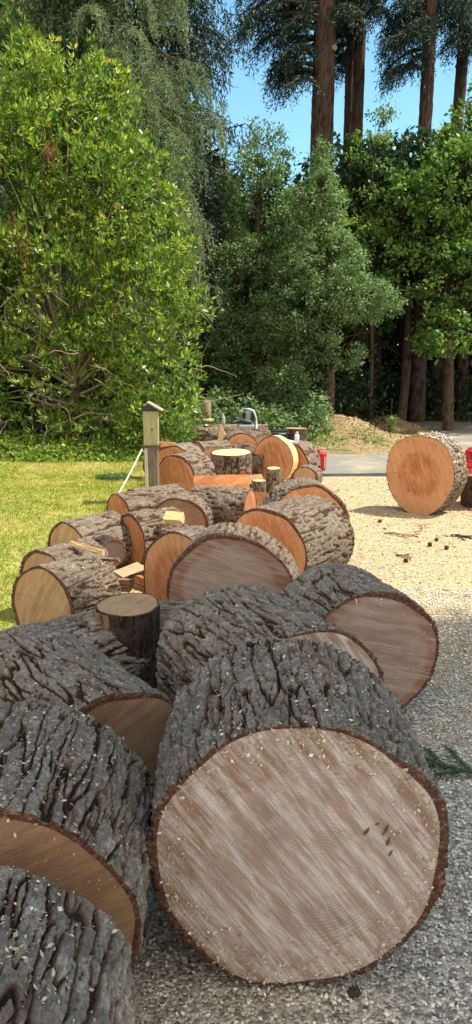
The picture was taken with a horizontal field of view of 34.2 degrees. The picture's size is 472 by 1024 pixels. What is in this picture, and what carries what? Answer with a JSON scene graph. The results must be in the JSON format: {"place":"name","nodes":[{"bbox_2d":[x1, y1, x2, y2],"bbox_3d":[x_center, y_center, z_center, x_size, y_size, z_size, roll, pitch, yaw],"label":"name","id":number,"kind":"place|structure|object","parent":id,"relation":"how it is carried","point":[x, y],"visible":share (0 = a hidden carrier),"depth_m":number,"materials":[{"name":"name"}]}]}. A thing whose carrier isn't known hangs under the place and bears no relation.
{"place":"outdoors","nodes":[
{"label":"outdoors","id":0,"kind":"place"},
{"bbox_2d":[0,456,144,630],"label":"lawn","id":1,"kind":"structure","parent":0,"point":[10,586],"depth_m":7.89,"materials":[{"name":"plant"}]},
{"bbox_2d":[11,554,121,624],"bbox_3d":[-0.949,0.512,4.332,0.478,0.512,0.412,6,9,29],"label":"log round","id":2,"kind":"object","parent":1,"relation":"on","point":[51,590],"visible":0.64,"depth_m":4.18,"materials":[{"name":"brown wood"}]},
{"bbox_2d":[71,555,119,561],"bbox_3d":[-0.839,0.279,4.582,0.300,0.031,0.042,2,11,10],"label":"firewood split","id":3,"kind":"object","parent":2,"relation":"on","point":[111,559],"visible":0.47,"depth_m":4.56,"materials":[{"name":"beige wood"}]},
{"bbox_2d":[19,538,115,574],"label":"log round","id":4,"kind":"object","parent":1,"relation":"on","point":[45,555],"visible":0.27,"depth_m":4.76,"materials":[{"name":"brown wood"}]},
{"bbox_2d":[70,539,105,554],"bbox_3d":[-0.915,0.218,4.750,0.240,0.053,0.050,14,6,24],"label":"firewood split","id":5,"kind":"object","parent":4,"relation":"on","point":[88,547],"visible":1,"depth_m":4.73,"materials":[{"name":"beige wood"}]},
{"bbox_2d":[117,578,133,592],"bbox_3d":[-0.731,0.435,4.641,0.220,0.084,0.085,3,11,15],"label":"firewood split","id":6,"kind":"object","parent":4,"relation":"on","point":[126,585],"visible":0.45,"depth_m":4.59,"materials":[{"name":"brown wood"}]},
{"bbox_2d":[113,562,143,578],"bbox_3d":[-0.694,0.405,4.994,0.128,0.101,0.260,6,12,29],"label":"firewood split","id":7,"kind":"object","parent":4,"relation":"on","point":[131,571],"visible":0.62,"depth_m":4.97,"materials":[{"name":"beige wood"}]},
{"bbox_2d":[0,609,149,677],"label":"log round","id":8,"kind":"object","parent":1,"relation":"on","point":[85,626],"visible":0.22,"depth_m":3.40,"materials":[{"name":"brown wood"}]},
{"bbox_2d":[47,510,131,567],"bbox_3d":[-1.069,0.243,5.753,0.454,0.444,0.510,8,13,35],"label":"log round","id":9,"kind":"object","parent":1,"relation":"on","point":[95,526],"visible":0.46,"depth_m":5.63,"materials":[{"name":"brown wood"}]},
{"bbox_2d":[95,535,125,566],"bbox_3d":[-0.897,0.278,5.403,0.215,0.228,0.148,-9,14,-39],"label":"log","id":10,"kind":"object","parent":9,"relation":"on","point":[115,547],"depth_m":5.36,"materials":[{"name":"brown wood"}]},
{"bbox_2d":[95,471,138,478],"bbox_3d":[-1.659,-0.498,10.560,0.573,0.120,0.500,-6,13,-30],"label":"fir branch","id":11,"kind":"object","parent":1,"relation":"on","point":[110,475],"visible":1,"depth_m":10.51,"materials":[{"name":"plant"}]},
{"bbox_2d":[140,401,163,486],"bbox_3d":[-0.941,-0.673,8.690,0.255,1.150,0.240,0,11,0],"label":"fence post","id":12,"kind":"object","parent":1,"relation":"on","point":[151,444],"visible":0.79,"depth_m":8.58,"materials":[{"name":"brown wood"}]},
{"bbox_2d":[106,449,142,510],"bbox_3d":[-1.110,-0.341,7.726,0.020,0.410,1.764,1,11,4],"label":"rope","id":13,"kind":"object","parent":12,"relation":"attached to","point":[125,481],"visible":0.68,"depth_m":7.97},
{"bbox_2d":[0,385,471,459],"bbox_3d":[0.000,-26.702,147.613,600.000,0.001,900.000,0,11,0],"label":"ground","id":14,"kind":"structure","parent":0,"point":[364,414],"depth_m":21.17,"materials":[{"name":"plant"}]},
{"bbox_2d":[0,175,26,344],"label":"blue spruce","id":15,"kind":"object","parent":14,"relation":"on","point":[2,203],"visible":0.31,"depth_m":13.84,"materials":[{"name":"green plant"}]},
{"bbox_2d":[0,0,102,427],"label":"dark fir","id":16,"kind":"object","parent":14,"relation":"on","point":[1,167],"visible":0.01,"depth_m":17.64,"materials":[{"name":"green plant"}]},
{"bbox_2d":[0,0,135,439],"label":"broadleaf tree","id":17,"kind":"object","parent":14,"relation":"on","point":[67,5],"visible":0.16,"depth_m":16.34,"materials":[{"name":"green plant"}]},
{"bbox_2d":[0,428,182,462],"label":"ground cover","id":18,"kind":"object","parent":14,"relation":"on","point":[66,449],"visible":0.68,"depth_m":12.73,"materials":[{"name":"green plant"}]},
{"bbox_2d":[0,319,203,441],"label":"shrub","id":19,"kind":"object","parent":14,"relation":"on","point":[30,389],"visible":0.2,"depth_m":15.81,"materials":[{"name":"green plant"}]},
{"bbox_2d":[0,0,234,440],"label":"weeping cedar","id":20,"kind":"object","parent":14,"relation":"on","point":[109,33],"visible":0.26,"depth_m":15.84,"materials":[{"name":"green plant"}]},
{"bbox_2d":[0,0,243,455],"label":"laurel tree","id":21,"kind":"object","parent":14,"relation":"on","point":[44,65],"visible":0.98,"depth_m":13.43,"materials":[{"name":"green plant"}]},
{"bbox_2d":[19,0,263,423],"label":"dark fir","id":22,"kind":"object","parent":14,"relation":"on","point":[197,25],"visible":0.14,"depth_m":18.91,"materials":[{"name":"green plant"}]},
{"bbox_2d":[0,1,471,411],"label":"wood","id":23,"kind":"object","parent":14,"relation":"on","point":[389,360],"visible":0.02,"depth_m":25.65,"materials":[{"name":"green plant"}]},
{"bbox_2d":[102,342,389,431],"bbox_3d":[0.247,-3.181,19.487,6.773,2.196,4.742,0,11,0],"label":"ground cover","id":24,"kind":"object","parent":14,"relation":"on","point":[363,382],"visible":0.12,"depth_m":18.32,"materials":[{"name":"green plant"}]},
{"bbox_2d":[181,295,342,427],"bbox_3d":[0.463,-3.688,19.027,4.344,3.454,3.290,0,11,0],"label":"shade shrub","id":25,"kind":"object","parent":14,"relation":"on","point":[311,372],"visible":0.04,"depth_m":18.48,"materials":[{"name":"green plant"}]},
{"bbox_2d":[222,0,383,381],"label":"tall conifer","id":26,"kind":"object","parent":14,"relation":"on","point":[294,16],"visible":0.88,"depth_m":23.57,"materials":[{"name":"green plant"}]},
{"bbox_2d":[335,0,368,407],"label":"tall conifer","id":27,"kind":"object","parent":14,"relation":"on","point":[343,60],"visible":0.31,"depth_m":25.77,"materials":[{"name":"brown plant"}]},
{"bbox_2d":[284,127,430,417],"bbox_3d":[3.155,-6.254,20.889,4.212,7.721,3.852,0,11,0],"label":"forest tree","id":28,"kind":"object","parent":14,"relation":"on","point":[338,146],"visible":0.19,"depth_m":19.64,"materials":[{"name":"green plant"}]},
{"bbox_2d":[317,164,408,415],"bbox_3d":[4.381,-6.686,23.323,4.304,7.653,3.798,0,11,0],"label":"forest tree","id":29,"kind":"object","parent":14,"relation":"on","point":[376,365],"visible":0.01,"depth_m":23.60,"materials":[{"name":"brown plant"}]},
{"bbox_2d":[342,0,394,162],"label":"tall conifer","id":30,"kind":"object","parent":14,"relation":"on","point":[358,86],"visible":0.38,"depth_m":25.36,"materials":[{"name":"brown plant"}]},
{"bbox_2d":[315,365,471,421],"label":"ground cover","id":31,"kind":"object","parent":14,"relation":"on","point":[392,389],"visible":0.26,"depth_m":22.14,"materials":[{"name":"green plant"}]},
{"bbox_2d":[333,124,471,393],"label":"forest tree","id":32,"kind":"object","parent":14,"relation":"on","point":[410,277],"visible":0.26,"depth_m":19.09,"materials":[{"name":"green plant"}]},
{"bbox_2d":[334,127,471,420],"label":"maple tree","id":33,"kind":"object","parent":14,"relation":"on","point":[388,325],"visible":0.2,"depth_m":20.80,"materials":[{"name":"green plant"}]},
{"bbox_2d":[354,132,471,421],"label":"forest tree","id":34,"kind":"object","parent":14,"relation":"on","point":[416,400],"visible":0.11,"depth_m":21.04,"materials":[{"name":"green plant"}]},
{"bbox_2d":[367,0,471,144],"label":"tall conifer","id":35,"kind":"object","parent":14,"relation":"on","point":[414,23],"visible":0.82,"depth_m":23.49,"materials":[{"name":"green plant"}]},
{"bbox_2d":[382,181,463,417],"bbox_3d":[6.066,-6.500,22.256,4.179,7.689,3.794,0,11,0],"label":"forest tree","id":36,"kind":"object","parent":14,"relation":"on","point":[437,367],"visible":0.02,"depth_m":22.62,"materials":[{"name":"brown plant"}]},
{"bbox_2d":[405,165,471,418],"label":"forest tree","id":37,"kind":"object","parent":14,"relation":"on","point":[462,363],"visible":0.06,"depth_m":22.18,"materials":[{"name":"brown plant"}]},
{"bbox_2d":[428,6,471,408],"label":"tall conifer","id":38,"kind":"object","parent":14,"relation":"on","point":[460,41],"visible":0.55,"depth_m":24.38,"materials":[{"name":"green plant"}]},
{"bbox_2d":[30,0,471,360],"label":"sky","id":39,"kind":"structure","parent":0,"point":[245,101],"materials":[{"name":"blue"}]},
{"bbox_2d":[122,476,471,1023],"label":"yard","id":40,"kind":"structure","parent":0,"point":[310,993],"depth_m":2.27,"materials":[{"name":"gravel"}]},
{"bbox_2d":[0,865,137,1023],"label":"log round","id":41,"kind":"object","parent":40,"relation":"on","point":[65,957],"visible":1,"depth_m":1.38,"materials":[{"name":"grey wood"}]},
{"bbox_2d":[0,700,154,974],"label":"log round","id":42,"kind":"object","parent":40,"relation":"on","point":[77,788],"visible":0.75,"depth_m":1.75,"materials":[{"name":"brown wood"}]},
{"bbox_2d":[0,628,173,782],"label":"log round","id":43,"kind":"object","parent":40,"relation":"on","point":[58,667],"visible":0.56,"depth_m":2.52,"materials":[{"name":"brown wood"}]},
{"bbox_2d":[106,489,168,514],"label":"log round","id":44,"kind":"object","parent":40,"relation":"on","point":[122,503],"visible":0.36,"depth_m":6.68,"materials":[{"name":"brown wood"}]},
{"bbox_2d":[139,901,156,959],"bbox_3d":[-0.229,1.104,2.158,0.004,0.124,0.276,2,11,10],"label":"straw","id":45,"kind":"object","parent":40,"relation":"on","point":[148,931],"visible":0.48,"depth_m":2.10,"materials":[{"name":"plant"}]},
{"bbox_2d":[121,507,187,566],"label":"log round","id":46,"kind":"object","parent":40,"relation":"on","point":[146,528],"visible":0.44,"depth_m":5.73,"materials":[{"name":"brown wood"}]},
{"bbox_2d":[163,510,184,523],"bbox_3d":[-0.453,0.035,5.650,0.140,0.094,0.093,4,-8,20],"label":"firewood split","id":47,"kind":"object","parent":46,"relation":"on","point":[176,517],"visible":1,"depth_m":5.63,"materials":[{"name":"beige wood"}]},
{"bbox_2d":[126,484,184,494],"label":"log round","id":48,"kind":"object","parent":40,"relation":"on","point":[175,489],"visible":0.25,"depth_m":7.28,"materials":[{"name":"brown wood"}]},
{"bbox_2d":[143,525,206,600],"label":"log round","id":49,"kind":"object","parent":40,"relation":"on","point":[164,550],"visible":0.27,"depth_m":4.50,"materials":[{"name":"brown wood"}]},
{"bbox_2d":[132,575,144,593],"bbox_3d":[-0.531,0.456,4.727,0.105,0.092,0.240,4,6,-41],"label":"firewood split","id":50,"kind":"object","parent":49,"relation":"on","point":[138,583],"visible":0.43,"depth_m":4.74,"materials":[{"name":"brown wood"}]},
{"bbox_2d":[158,599,192,633],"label":"log round","id":51,"kind":"object","parent":40,"relation":"on","point":[168,609],"visible":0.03,"depth_m":3.71,"materials":[{"name":"grey wood"}]},
{"bbox_2d":[159,442,202,463],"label":"log round","id":52,"kind":"object","parent":40,"relation":"on","point":[171,449],"visible":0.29,"depth_m":9.84,"materials":[{"name":"brown wood"}]},
{"bbox_2d":[159,441,176,447],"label":"firewood split","id":53,"kind":"object","parent":52,"relation":"on","point":[164,443],"visible":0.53,"depth_m":10.19,"materials":[{"name":"brown wood"}]},
{"bbox_2d":[156,490,215,527],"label":"log round","id":54,"kind":"object","parent":40,"relation":"on","point":[196,509],"visible":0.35,"depth_m":6.35,"materials":[{"name":"brown wood"}]},
{"bbox_2d":[189,485,256,523],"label":"log round","id":55,"kind":"object","parent":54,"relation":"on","point":[228,504],"visible":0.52,"depth_m":6.45,"materials":[{"name":"brown wood"}]},
{"bbox_2d":[159,451,215,490],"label":"log round","id":56,"kind":"object","parent":40,"relation":"on","point":[181,469],"visible":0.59,"depth_m":8.86,"materials":[{"name":"brown wood"}]},
{"bbox_2d":[192,474,249,487],"bbox_3d":[-0.172,-0.291,8.590,0.620,0.232,0.261,-2,-3,-8],"label":"firewood split","id":57,"kind":"object","parent":40,"relation":"on","point":[240,480],"visible":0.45,"depth_m":8.49,"materials":[{"name":"orange wood"}]},
{"bbox_2d":[210,448,251,487],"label":"log round","id":58,"kind":"object","parent":40,"relation":"on","point":[232,461],"visible":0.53,"depth_m":9.53,"materials":[{"name":"brown wood"}]},
{"bbox_2d":[249,474,262,484],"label":"firewood split","id":59,"kind":"object","parent":58,"relation":"on","point":[252,477],"visible":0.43,"depth_m":9.60,"materials":[{"name":"orange wood"}]},
{"bbox_2d":[166,522,299,600],"bbox_3d":[-0.010,0.408,4.228,0.714,0.676,0.310,1,11,7],"label":"log round","id":60,"kind":"object","parent":40,"relation":"on","point":[217,556],"visible":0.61,"depth_m":4.06,"materials":[{"name":"brown wood"}]},
{"bbox_2d":[251,453,263,476],"bbox_3d":[0.287,-0.604,10.444,0.190,0.435,0.212,0,11,0],"label":"bark chunk","id":61,"kind":"object","parent":40,"relation":"on","point":[257,463],"visible":0.54,"depth_m":10.35,"materials":[{"name":"wood"}]},
{"bbox_2d":[251,478,265,492],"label":"log round","id":62,"kind":"object","parent":40,"relation":"on","point":[258,484],"visible":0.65,"depth_m":8.84,"materials":[{"name":"brown wood"}]},
{"bbox_2d":[255,492,268,505],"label":"firewood split","id":63,"kind":"object","parent":40,"relation":"on","point":[260,497],"visible":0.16,"depth_m":7.41,"materials":[{"name":"orange wood"}]},
{"bbox_2d":[155,584,383,703],"bbox_3d":[0.116,0.666,2.993,0.694,0.657,0.630,-5,12,-26],"label":"log round","id":64,"kind":"object","parent":40,"relation":"on","point":[198,632],"visible":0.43,"depth_m":2.87,"materials":[{"name":"grey wood"}]},
{"bbox_2d":[266,466,281,492],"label":"log round","id":65,"kind":"object","parent":40,"relation":"on","point":[273,476],"visible":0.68,"depth_m":8.95,"materials":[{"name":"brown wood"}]},
{"bbox_2d":[254,435,297,480],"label":"log round","id":66,"kind":"object","parent":40,"relation":"on","point":[278,450],"visible":0.75,"depth_m":10.26,"materials":[{"name":"orange wood"}]},
{"bbox_2d":[235,495,354,573],"bbox_3d":[0.406,0.225,5.420,0.644,0.625,0.650,8,13,36],"label":"log round","id":67,"kind":"object","parent":40,"relation":"on","point":[308,531],"visible":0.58,"depth_m":5.18,"materials":[{"name":"brown wood"}]},
{"bbox_2d":[146,638,450,986],"bbox_3d":[0.148,0.787,2.157,0.764,0.733,0.623,0,11,0],"label":"log round","id":68,"kind":"object","parent":40,"relation":"on","point":[299,832],"visible":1,"depth_m":1.88,"materials":[{"name":"beige wood"}]},
{"bbox_2d":[134,588,471,1023],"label":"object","id":69,"kind":"object","parent":40,"relation":"on","point":[326,996],"visible":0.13,"depth_m":2.04,"materials":[{"name":"gravel"}]},
{"bbox_2d":[94,593,159,688],"bbox_3d":[-0.501,0.652,3.595,0.300,0.484,0.341,0,11,0],"label":"split block","id":70,"kind":"object","parent":69,"relation":"on","point":[131,621],"depth_m":3.46,"materials":[{"name":"brown wood"}]},
{"bbox_2d":[289,440,320,478],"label":"log round","id":71,"kind":"object","parent":40,"relation":"on","point":[307,452],"visible":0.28,"depth_m":10.57,"materials":[{"name":"brown wood"}]},
{"bbox_2d":[294,432,298,440],"bbox_3d":[0.855,-1.049,10.789,0.068,0.160,0.068,0,11,0],"label":"spray can","id":72,"kind":"object","parent":71,"relation":"on","point":[296,436],"visible":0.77,"depth_m":10.76,"materials":[{"name":"white metal"}]},
{"bbox_2d":[262,477,349,519],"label":"log round","id":73,"kind":"object","parent":40,"relation":"on","point":[291,488],"visible":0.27,"depth_m":5.96,"materials":[{"name":"brown wood"}]},
{"bbox_2d":[291,464,322,482],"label":"log round","id":74,"kind":"object","parent":40,"relation":"on","point":[313,472],"visible":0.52,"depth_m":9.40,"materials":[{"name":"brown wood"}]},
{"bbox_2d":[347,985,360,998],"bbox_3d":[0.295,1.200,1.919,0.035,0.029,0.029,-4,14,-21],"label":"pine cone","id":75,"kind":"object","parent":40,"relation":"on","point":[353,992],"visible":1,"depth_m":1.91,"materials":[{"name":"plant"}]},
{"bbox_2d":[280,562,439,708],"bbox_3d":[0.547,0.581,3.583,0.634,0.602,0.516,-3,11,-14],"label":"log round","id":76,"kind":"object","parent":40,"relation":"on","point":[394,630],"visible":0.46,"depth_m":3.38,"materials":[{"name":"brown wood"}]},
{"bbox_2d":[288,477,471,598],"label":"wood chips","id":77,"kind":"object","parent":40,"relation":"on","point":[467,510],"visible":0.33,"depth_m":7.00,"materials":[{"name":"wood"}]},
{"bbox_2d":[384,532,420,538],"bbox_3d":[1.527,0.215,7.062,0.338,0.031,0.183,3,11,16],"label":"twig","id":78,"kind":"object","parent":40,"relation":"on","point":[403,535],"visible":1,"depth_m":7.08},
{"bbox_2d":[335,489,471,652],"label":"bark scraps","id":79,"kind":"object","parent":40,"relation":"on","point":[464,651],"visible":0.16,"depth_m":7.09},
{"bbox_2d":[396,553,411,560],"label":"twig","id":80,"kind":"object","parent":40,"relation":"on","point":[407,555],"visible":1,"depth_m":6.31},
{"bbox_2d":[411,521,433,531],"bbox_3d":[1.812,0.145,7.423,0.204,0.024,0.429,2,11,8],"label":"twig","id":81,"kind":"object","parent":40,"relation":"on","point":[421,526],"visible":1,"depth_m":7.42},
{"bbox_2d":[386,431,468,515],"bbox_3d":[2.033,-0.411,8.180,0.818,0.908,0.404,9,14,39],"label":"log round","id":82,"kind":"object","parent":40,"relation":"on","point":[427,474],"visible":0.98,"depth_m":8.03,"materials":[{"name":"brown wood"}]},
{"bbox_2d":[423,744,471,777],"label":"fir branch","id":83,"kind":"object","parent":40,"relation":"on","point":[445,766],"visible":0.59,"depth_m":2.97,"materials":[{"name":"plant"}]},
{"bbox_2d":[451,534,471,540],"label":"twig","id":84,"kind":"object","parent":40,"relation":"on","point":[461,536],"visible":1,"depth_m":7.00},
{"bbox_2d":[460,474,471,508],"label":"stump","id":85,"kind":"object","parent":40,"relation":"on","point":[466,497],"visible":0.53,"depth_m":8.48,"materials":[{"name":"brown wood"}]},
{"bbox_2d":[465,447,471,473],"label":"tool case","id":86,"kind":"object","parent":85,"relation":"on","point":[468,452],"visible":0.61,"depth_m":8.24,"materials":[{"name":"red plastic"}]},
{"bbox_2d":[317,449,326,469],"bbox_3d":[1.270,-0.792,11.518,0.200,0.320,0.200,0,11,0],"label":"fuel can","id":87,"kind":"object","parent":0,"point":[323,456],"visible":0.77,"depth_m":11.45,"materials":[{"name":"red plastic"}]},
{"bbox_2d":[175,422,471,476],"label":"driveway","id":88,"kind":"structure","parent":0,"point":[360,464],"depth_m":12.87,"materials":[{"name":"concrete"}]},
{"bbox_2d":[199,400,212,424],"bbox_3d":[-0.568,-1.668,14.583,0.280,0.886,0.280,0,11,0],"label":"wooden post","id":89,"kind":"object","parent":88,"relation":"on","point":[207,407],"visible":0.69,"depth_m":14.46,"materials":[{"name":"brown wood"}]},
{"bbox_2d":[193,440,231,458],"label":"log round","id":90,"kind":"object","parent":88,"relation":"on","point":[201,445],"visible":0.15,"depth_m":11.39,"materials":[{"name":"brown wood"}]},
{"bbox_2d":[228,441,249,445],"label":"firewood split","id":91,"kind":"object","parent":90,"relation":"on","point":[232,443],"visible":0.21,"depth_m":11.80,"materials":[{"name":"brown wood"}]},
{"bbox_2d":[189,424,268,442],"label":"log round","id":92,"kind":"object","parent":88,"relation":"on","point":[210,433],"visible":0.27,"depth_m":14.09,"materials":[{"name":"brown wood"}]},
{"bbox_2d":[221,414,224,424],"bbox_3d":[-0.232,-1.675,13.881,0.072,0.203,0.070,0,11,0],"label":"plastic bottle","id":93,"kind":"object","parent":92,"relation":"on","point":[223,420],"visible":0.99,"depth_m":13.86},
{"bbox_2d":[233,408,257,428],"bbox_3d":[0.169,-1.686,13.836,0.462,0.374,0.180,-2,11,-10],"label":"chainsaw","id":94,"kind":"object","parent":92,"relation":"on","point":[245,421],"visible":1,"depth_m":13.80,"materials":[{"name":"grey plastic"}]},
{"bbox_2d":[223,430,256,448],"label":"log round","id":95,"kind":"object","parent":88,"relation":"on","point":[238,436],"visible":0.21,"depth_m":12.18,"materials":[{"name":"brown wood"}]},
{"bbox_2d":[218,424,225,439],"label":"firewood split","id":96,"kind":"object","parent":95,"relation":"on","point":[221,435],"visible":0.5,"depth_m":12.53,"materials":[{"name":"beige wood"}]},
{"bbox_2d":[232,444,254,454],"bbox_3d":[0.097,-0.729,10.931,0.440,0.489,0.245,0,11,0],"label":"bark chunk","id":97,"kind":"object","parent":88,"relation":"on","point":[250,447],"visible":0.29,"depth_m":10.85,"materials":[{"name":"wood"}]},
{"bbox_2d":[204,448,229,457],"bbox_3d":[-0.257,-0.838,11.067,0.400,0.150,0.149,2,-4,10],"label":"firewood split","id":98,"kind":"object","parent":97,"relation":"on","point":[207,451],"visible":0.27,"depth_m":11.03,"materials":[{"name":"brown wood"}]},
{"bbox_2d":[250,432,269,443],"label":"log round","id":99,"kind":"object","parent":88,"relation":"on","point":[258,436],"visible":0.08,"depth_m":12.97,"materials":[{"name":"brown wood"}]},
{"bbox_2d":[271,429,289,438],"bbox_3d":[0.759,-1.191,13.233,0.308,0.458,0.315,0,11,0],"label":"waste bin","id":100,"kind":"object","parent":88,"relation":"on","point":[285,433],"visible":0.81,"depth_m":13.07,"materials":[{"name":"black plastic"}]},
{"bbox_2d":[285,427,307,440],"bbox_3d":[1.050,-1.246,13.440,0.415,0.450,0.390,0,11,0],"label":"stump","id":101,"kind":"object","parent":88,"relation":"on","point":[303,432],"visible":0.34,"depth_m":13.27,"materials":[{"name":"brown wood"}]},
{"bbox_2d":[270,415,440,454],"bbox_3d":[3.350,-1.892,16.794,8.300,0.553,7.300,0,11,0],"label":"mulch mound","id":102,"kind":"object","parent":88,"relation":"on","point":[357,448],"visible":0.23,"depth_m":14.96,"materials":[{"name":"wood"}]},
{"bbox_2d":[159,384,334,442],"bbox_3d":[0.141,-2.008,15.848,3.684,1.227,2.323,0,11,0],"label":"ground cover","id":103,"kind":"object","parent":102,"relation":"on","point":[312,416],"visible":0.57,"depth_m":15.49,"materials":[{"name":"green plant"}]},
{"bbox_2d":[193,115,319,417],"bbox_3d":[0.491,-5.498,17.673,3.373,7.446,2.806,-9,14,-38],"label":"holly tree","id":104,"kind":"object","parent":102,"relation":"on","point":[259,257],"visible":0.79,"depth_m":17.47,"materials":[{"name":"green plant"}]},
{"bbox_2d":[251,134,408,416],"bbox_3d":[1.909,-5.050,16.431,3.305,6.134,2.529,0,11,0],"label":"holly tree","id":105,"kind":"object","parent":102,"relation":"on","point":[323,301],"visible":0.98,"depth_m":16.17,"materials":[{"name":"green plant"}]},
{"bbox_2d":[307,426,391,447],"bbox_3d":[2.058,-1.424,14.781,1.803,0.430,1.270,0,11,0],"label":"ground cover","id":106,"kind":"object","parent":102,"relation":"on","point":[330,441],"visible":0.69,"depth_m":14.66,"materials":[{"name":"green plant"}]},
{"bbox_2d":[325,97,410,419],"bbox_3d":[3.271,-6.096,18.993,2.533,8.123,1.782,-8,13,-36],"label":"sapling","id":107,"kind":"object","parent":102,"relation":"on","point":[383,113],"visible":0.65,"depth_m":18.77,"materials":[{"name":"plant"}]},
{"bbox_2d":[311,414,444,449],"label":"wood chips","id":108,"kind":"object","parent":102,"relation":"on","point":[355,428],"visible":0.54,"depth_m":15.53,"materials":[{"name":"wood"}]},
{"bbox_2d":[382,399,398,431],"bbox_3d":[3.441,-2.125,16.949,0.336,0.720,0.304,10,14,41],"label":"seedling","id":109,"kind":"object","parent":102,"relation":"on","point":[392,418],"visible":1,"depth_m":16.93,"materials":[{"name":"green plant"}]},
{"bbox_2d":[353,66,471,430],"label":"maple tree","id":110,"kind":"object","parent":102,"relation":"on","point":[449,273],"visible":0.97,"depth_m":18.00,"materials":[{"name":"green plant"}]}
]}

